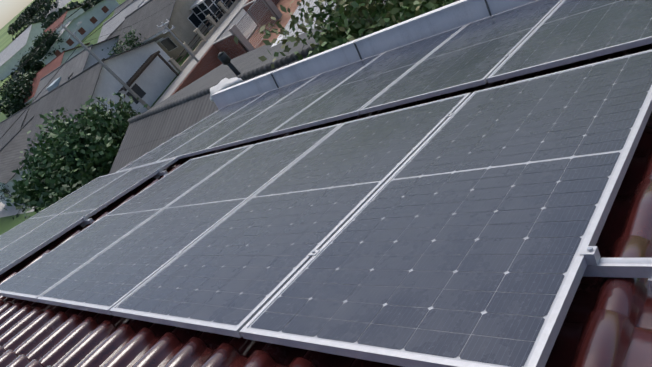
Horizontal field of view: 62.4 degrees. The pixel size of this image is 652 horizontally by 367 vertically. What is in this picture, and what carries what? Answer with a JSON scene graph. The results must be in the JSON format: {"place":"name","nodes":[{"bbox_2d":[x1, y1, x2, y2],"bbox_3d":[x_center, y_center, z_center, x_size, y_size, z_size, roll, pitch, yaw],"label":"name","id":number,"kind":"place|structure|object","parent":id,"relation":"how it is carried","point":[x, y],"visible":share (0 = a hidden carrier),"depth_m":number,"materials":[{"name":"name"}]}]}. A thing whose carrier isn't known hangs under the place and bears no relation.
{"place":"outdoors","nodes":[
{"label":"outdoors","id":0,"kind":"place"},
{"bbox_2d":[0,105,28,123],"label":"roof ridge","id":1,"kind":"structure","parent":0,"point":[14,114],"depth_m":67.15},
{"bbox_2d":[0,0,32,28],"label":"sky","id":2,"kind":"structure","parent":0,"point":[9,9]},
{"bbox_2d":[0,116,33,151],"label":"roof ridge","id":3,"kind":"structure","parent":0,"point":[1,149],"depth_m":53.28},
{"bbox_2d":[0,0,90,90],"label":"wire","id":4,"kind":"object","parent":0,"point":[41,46],"depth_m":38.15,"materials":[{"name":"black"}]},
{"bbox_2d":[30,50,64,78],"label":"roof ridge","id":5,"kind":"structure","parent":0,"point":[49,62],"depth_m":88.95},
{"bbox_2d":[55,7,84,33],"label":"roof","id":6,"kind":"structure","parent":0,"point":[80,11],"depth_m":182.33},
{"bbox_2d":[43,11,67,33],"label":"roof","id":7,"kind":"structure","parent":6,"relation":"on","point":[56,23],"depth_m":182.67,"materials":[{"name":"tile"}]},
{"bbox_2d":[68,21,123,77],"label":"roof ridge","id":8,"kind":"structure","parent":0,"point":[105,39],"depth_m":61.35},
{"bbox_2d":[0,0,208,234],"bbox_3d":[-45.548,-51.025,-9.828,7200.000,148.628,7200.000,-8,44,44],"label":"ground","id":9,"kind":"structure","parent":0,"point":[7,223],"depth_m":138.56,"materials":[{"name":"green plant"}]},
{"bbox_2d":[0,202,36,217],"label":"paved yard","id":10,"kind":"structure","parent":9,"relation":"on","point":[11,211],"depth_m":52.60,"materials":[{"name":"grey concrete"}]},
{"bbox_2d":[0,183,11,200],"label":"tree","id":11,"kind":"object","parent":10,"relation":"on","point":[6,191],"visible":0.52,"depth_m":50.15,"materials":[{"name":"green plant"}]},
{"bbox_2d":[2,65,34,101],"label":"tree line","id":12,"kind":"object","parent":9,"relation":"on","point":[18,75],"visible":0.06,"depth_m":161.57,"materials":[{"name":"green plant"}]},
{"bbox_2d":[0,69,37,117],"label":"tree","id":13,"kind":"object","parent":9,"relation":"on","point":[15,91],"visible":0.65,"depth_m":89.05,"materials":[{"name":"green plant"}]},
{"bbox_2d":[0,162,38,204],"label":"house walls","id":14,"kind":"structure","parent":9,"relation":"on","point":[11,182],"depth_m":50.02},
{"bbox_2d":[0,119,32,183],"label":"roof","id":15,"kind":"structure","parent":14,"relation":"on","point":[10,155],"depth_m":50.82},
{"bbox_2d":[0,22,44,80],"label":"pale shed walls","id":16,"kind":"structure","parent":9,"relation":"on","point":[7,67],"depth_m":269.89,"materials":[{"name":"paint"}]},
{"bbox_2d":[0,25,31,66],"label":"roof","id":17,"kind":"structure","parent":16,"relation":"on","point":[16,45],"depth_m":272.98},
{"bbox_2d":[7,0,45,35],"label":"horizon tree line","id":18,"kind":"object","parent":9,"relation":"on","point":[26,16],"visible":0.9,"depth_m":723.03,"materials":[{"name":"green plant"}]},
{"bbox_2d":[18,52,45,73],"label":"tree","id":19,"kind":"object","parent":9,"relation":"on","point":[31,64],"visible":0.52,"depth_m":161.02,"materials":[{"name":"green plant"}]},
{"bbox_2d":[10,0,57,43],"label":"tree line","id":20,"kind":"object","parent":9,"relation":"on","point":[44,12],"visible":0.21,"depth_m":438.13,"materials":[{"name":"green plant"}]},
{"bbox_2d":[25,29,65,62],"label":"tree","id":21,"kind":"object","parent":9,"relation":"on","point":[41,52],"visible":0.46,"depth_m":149.07,"materials":[{"name":"green plant"}]},
{"bbox_2d":[26,45,87,105],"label":"house","id":22,"kind":"structure","parent":9,"relation":"on","point":[67,54],"depth_m":88.29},
{"bbox_2d":[17,51,64,103],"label":"roof","id":23,"kind":"structure","parent":22,"relation":"on","point":[54,64],"depth_m":88.39,"materials":[{"name":"tile"}]},
{"bbox_2d":[41,0,102,30],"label":"tree line","id":24,"kind":"object","parent":9,"relation":"on","point":[50,19],"visible":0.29,"depth_m":213.03,"materials":[{"name":"green plant"}]},
{"bbox_2d":[3,92,147,220],"bbox_3d":[-11.577,-0.476,27.237,7.820,7.359,8.642,-8,44,44],"label":"yard tree","id":25,"kind":"object","parent":9,"relation":"on","point":[67,158],"visible":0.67,"depth_m":25.03,"materials":[{"name":"green plant"}]},
{"bbox_2d":[42,0,118,64],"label":"white house walls","id":26,"kind":"structure","parent":9,"relation":"on","point":[94,17],"depth_m":151.78,"materials":[{"name":"paint"}]},
{"bbox_2d":[41,21,70,59],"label":"roof","id":27,"kind":"structure","parent":26,"relation":"on","point":[62,30],"depth_m":149.88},
{"bbox_2d":[83,36,118,70],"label":"house","id":28,"kind":"structure","parent":9,"relation":"on","point":[98,52],"depth_m":57.55,"materials":[{"name":"white paint"}]},
{"bbox_2d":[32,45,92,102],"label":"roof","id":29,"kind":"structure","parent":28,"relation":"on","point":[76,65],"depth_m":60.14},
{"bbox_2d":[46,77,60,90],"bbox_3d":[-30.759,-11.244,61.039,2.000,0.450,1.400,-8,44,44],"label":"skylight","id":30,"kind":"object","parent":29,"relation":"on","point":[53,85],"visible":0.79,"depth_m":60.41},
{"bbox_2d":[40,44,92,80],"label":"roof ridge","id":31,"kind":"structure","parent":29,"relation":"on","point":[66,62],"depth_m":61.01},
{"bbox_2d":[93,35,118,45],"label":"roof","id":32,"kind":"structure","parent":28,"relation":"on","point":[105,40],"depth_m":57.63,"materials":[{"name":"grey metal"}]},
{"bbox_2d":[55,19,150,109],"bbox_3d":[-16.455,-8.798,41.478,3.350,9.220,0.320,-8,44,44],"label":"pole","id":33,"kind":"object","parent":9,"relation":"on","point":[124,84],"visible":0.94,"depth_m":41.35,"materials":[{"name":"metal"}]},
{"bbox_2d":[5,3,86,83],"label":"wire","id":34,"kind":"object","parent":33,"relation":"attached to","point":[41,44],"visible":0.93,"depth_m":38.12,"materials":[{"name":"black"}]},
{"bbox_2d":[0,0,133,138],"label":"wire","id":35,"kind":"object","parent":33,"relation":"attached to","point":[61,67],"visible":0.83,"depth_m":39.27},
{"bbox_2d":[82,2,172,42],"bbox_3d":[-16.026,-14.524,46.310,0.024,3.579,14.584,-21,36,32],"label":"service drop","id":36,"kind":"object","parent":33,"relation":"attached to","point":[128,26],"visible":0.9,"depth_m":44.93,"materials":[{"name":"black rubber"}]},
{"bbox_2d":[102,26,145,54],"bbox_3d":[-18.392,-12.211,51.931,3.917,5.389,3.532,-44,30,-3],"label":"garden tree","id":37,"kind":"object","parent":9,"relation":"on","point":[130,41],"visible":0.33,"depth_m":51.19,"materials":[{"name":"green plant"}]},
{"bbox_2d":[89,41,178,120],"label":"house","id":38,"kind":"structure","parent":9,"relation":"on","point":[153,80],"depth_m":45.61,"materials":[{"name":"white paint"}]},
{"bbox_2d":[27,60,104,149],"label":"roof","id":39,"kind":"structure","parent":38,"relation":"on","point":[72,95],"depth_m":46.91,"materials":[{"name":"grey tile"}]},
{"bbox_2d":[105,37,161,59],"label":"roof","id":40,"kind":"structure","parent":38,"relation":"on","point":[133,48],"depth_m":45.30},
{"bbox_2d":[40,58,104,98],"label":"roof ridge","id":41,"kind":"structure","parent":40,"relation":"on","point":[85,70],"depth_m":47.71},
{"bbox_2d":[146,0,207,59],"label":"cream house walls","id":42,"kind":"structure","parent":9,"relation":"on","point":[185,22],"depth_m":51.54,"materials":[{"name":"beige paint"}]},
{"bbox_2d":[113,0,175,55],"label":"roof","id":43,"kind":"structure","parent":42,"relation":"on","point":[147,28],"depth_m":53.62,"materials":[{"name":"grey tile"}]},
{"bbox_2d":[118,0,239,91],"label":"fence and pergola","id":44,"kind":"object","parent":9,"relation":"on","point":[172,61],"visible":0.5,"depth_m":48.48,"materials":[{"name":"wood"}]},
{"bbox_2d":[189,0,234,29],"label":"glass veranda","id":45,"kind":"object","parent":9,"relation":"on","point":[201,10],"visible":0.48,"depth_m":51.47,"materials":[{"name":"grey"}]},
{"bbox_2d":[171,0,281,95],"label":"yard wall and gate","id":46,"kind":"structure","parent":9,"relation":"on","point":[260,13],"depth_m":38.39,"materials":[{"name":"brick"}]},
{"bbox_2d":[249,0,300,47],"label":"soil yard","id":47,"kind":"structure","parent":9,"relation":"on","point":[285,16],"depth_m":39.78,"materials":[{"name":"brown soil"}]},
{"bbox_2d":[234,0,458,68],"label":"tree","id":48,"kind":"object","parent":9,"relation":"on","point":[389,13],"visible":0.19,"depth_m":9.17,"materials":[{"name":"green plant"}]},
{"bbox_3d":[3.497,-3.719,15.585,9.000,5.500,7.000,-8,44,44],"label":"neighbouring building","id":49,"kind":"object","parent":9,"relation":"on","visible":0},
{"bbox_2d":[218,52,240,75],"bbox_3d":[-2.312,-2.893,14.700,0.440,1.760,0.440,-8,44,44],"label":"vent pipe","id":50,"kind":"object","parent":49,"relation":"on","point":[224,58],"visible":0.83,"depth_m":14.31,"materials":[{"name":"black plastic"}]},
{"bbox_3d":[-29.545,-8.296,60.693,13.044,4.500,9.044,-8,44,44],"label":"roof","id":51,"kind":"object","parent":9,"relation":"on","visible":0},
{"bbox_2d":[21,100,39,127],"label":"roof","id":52,"kind":"structure","parent":51,"relation":"on","point":[31,111],"depth_m":61.91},
{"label":"barn","id":53,"kind":"object","parent":9,"relation":"on","visible":0},
{"bbox_2d":[45,0,70,17],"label":"barn roof","id":54,"kind":"structure","parent":53,"relation":"on","point":[61,3],"depth_m":439.32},
{"bbox_3d":[-1.357,-0.474,16.289,8.605,6.250,8.400,-8,44,44],"label":"neighbouring building","id":55,"kind":"object","parent":9,"relation":"on","visible":0},
{"bbox_2d":[109,53,313,173],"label":"neighbour roof","id":56,"kind":"structure","parent":55,"relation":"on","point":[142,136],"depth_m":15.88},
{"bbox_2d":[210,77,243,101],"bbox_3d":[-2.361,-2.186,12.610,1.232,0.456,0.778,-8,44,44],"label":"plastic sheet","id":57,"kind":"object","parent":56,"relation":"on","point":[224,83],"visible":0.48,"depth_m":12.44,"materials":[{"name":"white plastic"}]},
{"bbox_2d":[146,1,385,111],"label":"neighbour roof","id":58,"kind":"structure","parent":55,"relation":"on","point":[247,62],"depth_m":16.69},
{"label":"red-trimmed house","id":59,"kind":"object","parent":9,"relation":"on","visible":0},
{"bbox_2d":[97,0,142,42],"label":"road","id":60,"kind":"structure","parent":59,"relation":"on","point":[112,24],"depth_m":70.17,"materials":[{"name":"grey asphalt"}]},
{"bbox_3d":[-23.940,-13.921,61.425,8.044,4.500,10.044,-8,44,44],"label":"roof","id":61,"kind":"object","parent":9,"relation":"on","visible":0},
{"bbox_2d":[68,24,122,78],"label":"roof","id":62,"kind":"structure","parent":61,"relation":"on","point":[116,33],"depth_m":61.15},
{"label":"roof","id":63,"kind":"object","parent":9,"relation":"on","visible":0},
{"bbox_2d":[113,0,132,15],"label":"road","id":64,"kind":"structure","parent":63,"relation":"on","point":[122,6],"depth_m":75.14,"materials":[{"name":"grey asphalt"}]},
{"bbox_2d":[103,0,136,23],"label":"curb","id":65,"kind":"structure","parent":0,"point":[119,11],"depth_m":70.77,"materials":[{"name":"grey concrete"}]},
{"bbox_2d":[125,0,151,18],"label":"cream house ridge","id":66,"kind":"structure","parent":0,"point":[138,9],"depth_m":56.96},
{"bbox_2d":[153,0,257,106],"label":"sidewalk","id":67,"kind":"structure","parent":0,"point":[236,14],"depth_m":47.66,"materials":[{"name":"concrete"}]},
{"bbox_2d":[157,19,198,62],"bbox_3d":[-10.714,-10.333,41.047,1.600,4.970,0.200,-8,44,44],"label":"pole","id":68,"kind":"object","parent":67,"relation":"on","point":[183,45],"visible":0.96,"depth_m":40.55,"materials":[{"name":"metal"}]},
{"bbox_2d":[128,44,325,122],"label":"roof ridge tiles","id":69,"kind":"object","parent":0,"point":[267,67],"depth_m":13.59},
{"bbox_2d":[271,35,282,46],"bbox_3d":[-1.258,-4.857,17.626,0.340,0.330,7.800,-8,44,44],"label":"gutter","id":70,"kind":"object","parent":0,"point":[278,39],"depth_m":17.28,"materials":[{"name":"white metal"}]},
{"bbox_2d":[278,0,455,42],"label":"neighbour roof","id":71,"kind":"structure","parent":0,"point":[297,12],"depth_m":17.11,"materials":[{"name":"grey"}]},
{"bbox_3d":[-15.325,-19.406,58.466,10.044,4.670,10.044,-8,44,44],"label":"veranda house","id":72,"kind":"object","parent":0,"visible":0},
{"bbox_2d":[141,29,166,44],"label":"cream house fascia","id":73,"kind":"structure","parent":72,"relation":"attached to","point":[154,36],"depth_m":51.19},
{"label":"building walls","id":74,"kind":"object","parent":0,"visible":0},
{"bbox_2d":[0,43,651,366],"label":"tiled roof","id":75,"kind":"object","parent":74,"relation":"on","point":[607,322],"visible":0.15,"depth_m":2.19,"materials":[{"name":"ceramic"}]},
{"bbox_2d":[0,0,651,366],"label":"panel frames","id":76,"kind":"structure","parent":75,"relation":"on","point":[546,341],"depth_m":2.81,"materials":[{"name":"silver metal"}]},
{"bbox_2d":[0,0,651,366],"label":"panel cells","id":77,"kind":"object","parent":76,"relation":"in","point":[488,257],"visible":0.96,"depth_m":2.75,"materials":[{"name":"glass"}]},
{"bbox_2d":[0,0,651,366],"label":"panel backsheet","id":78,"kind":"object","parent":76,"relation":"in","point":[545,317],"visible":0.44,"depth_m":2.59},
{"bbox_2d":[42,0,651,292],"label":"rails and clamps","id":79,"kind":"object","parent":75,"relation":"on","point":[598,265],"visible":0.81,"depth_m":1.55,"materials":[{"name":"metal"}]},
{"bbox_2d":[210,0,535,109],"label":"parapet","id":80,"kind":"structure","parent":74,"relation":"on","point":[459,13],"depth_m":6.90,"materials":[{"name":"paint"}]},
{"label":"roof","id":81,"kind":"object","parent":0,"visible":0},
{"bbox_2d":[0,106,29,148],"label":"roof","id":82,"kind":"structure","parent":81,"relation":"on","point":[12,131],"depth_m":65.75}
]}

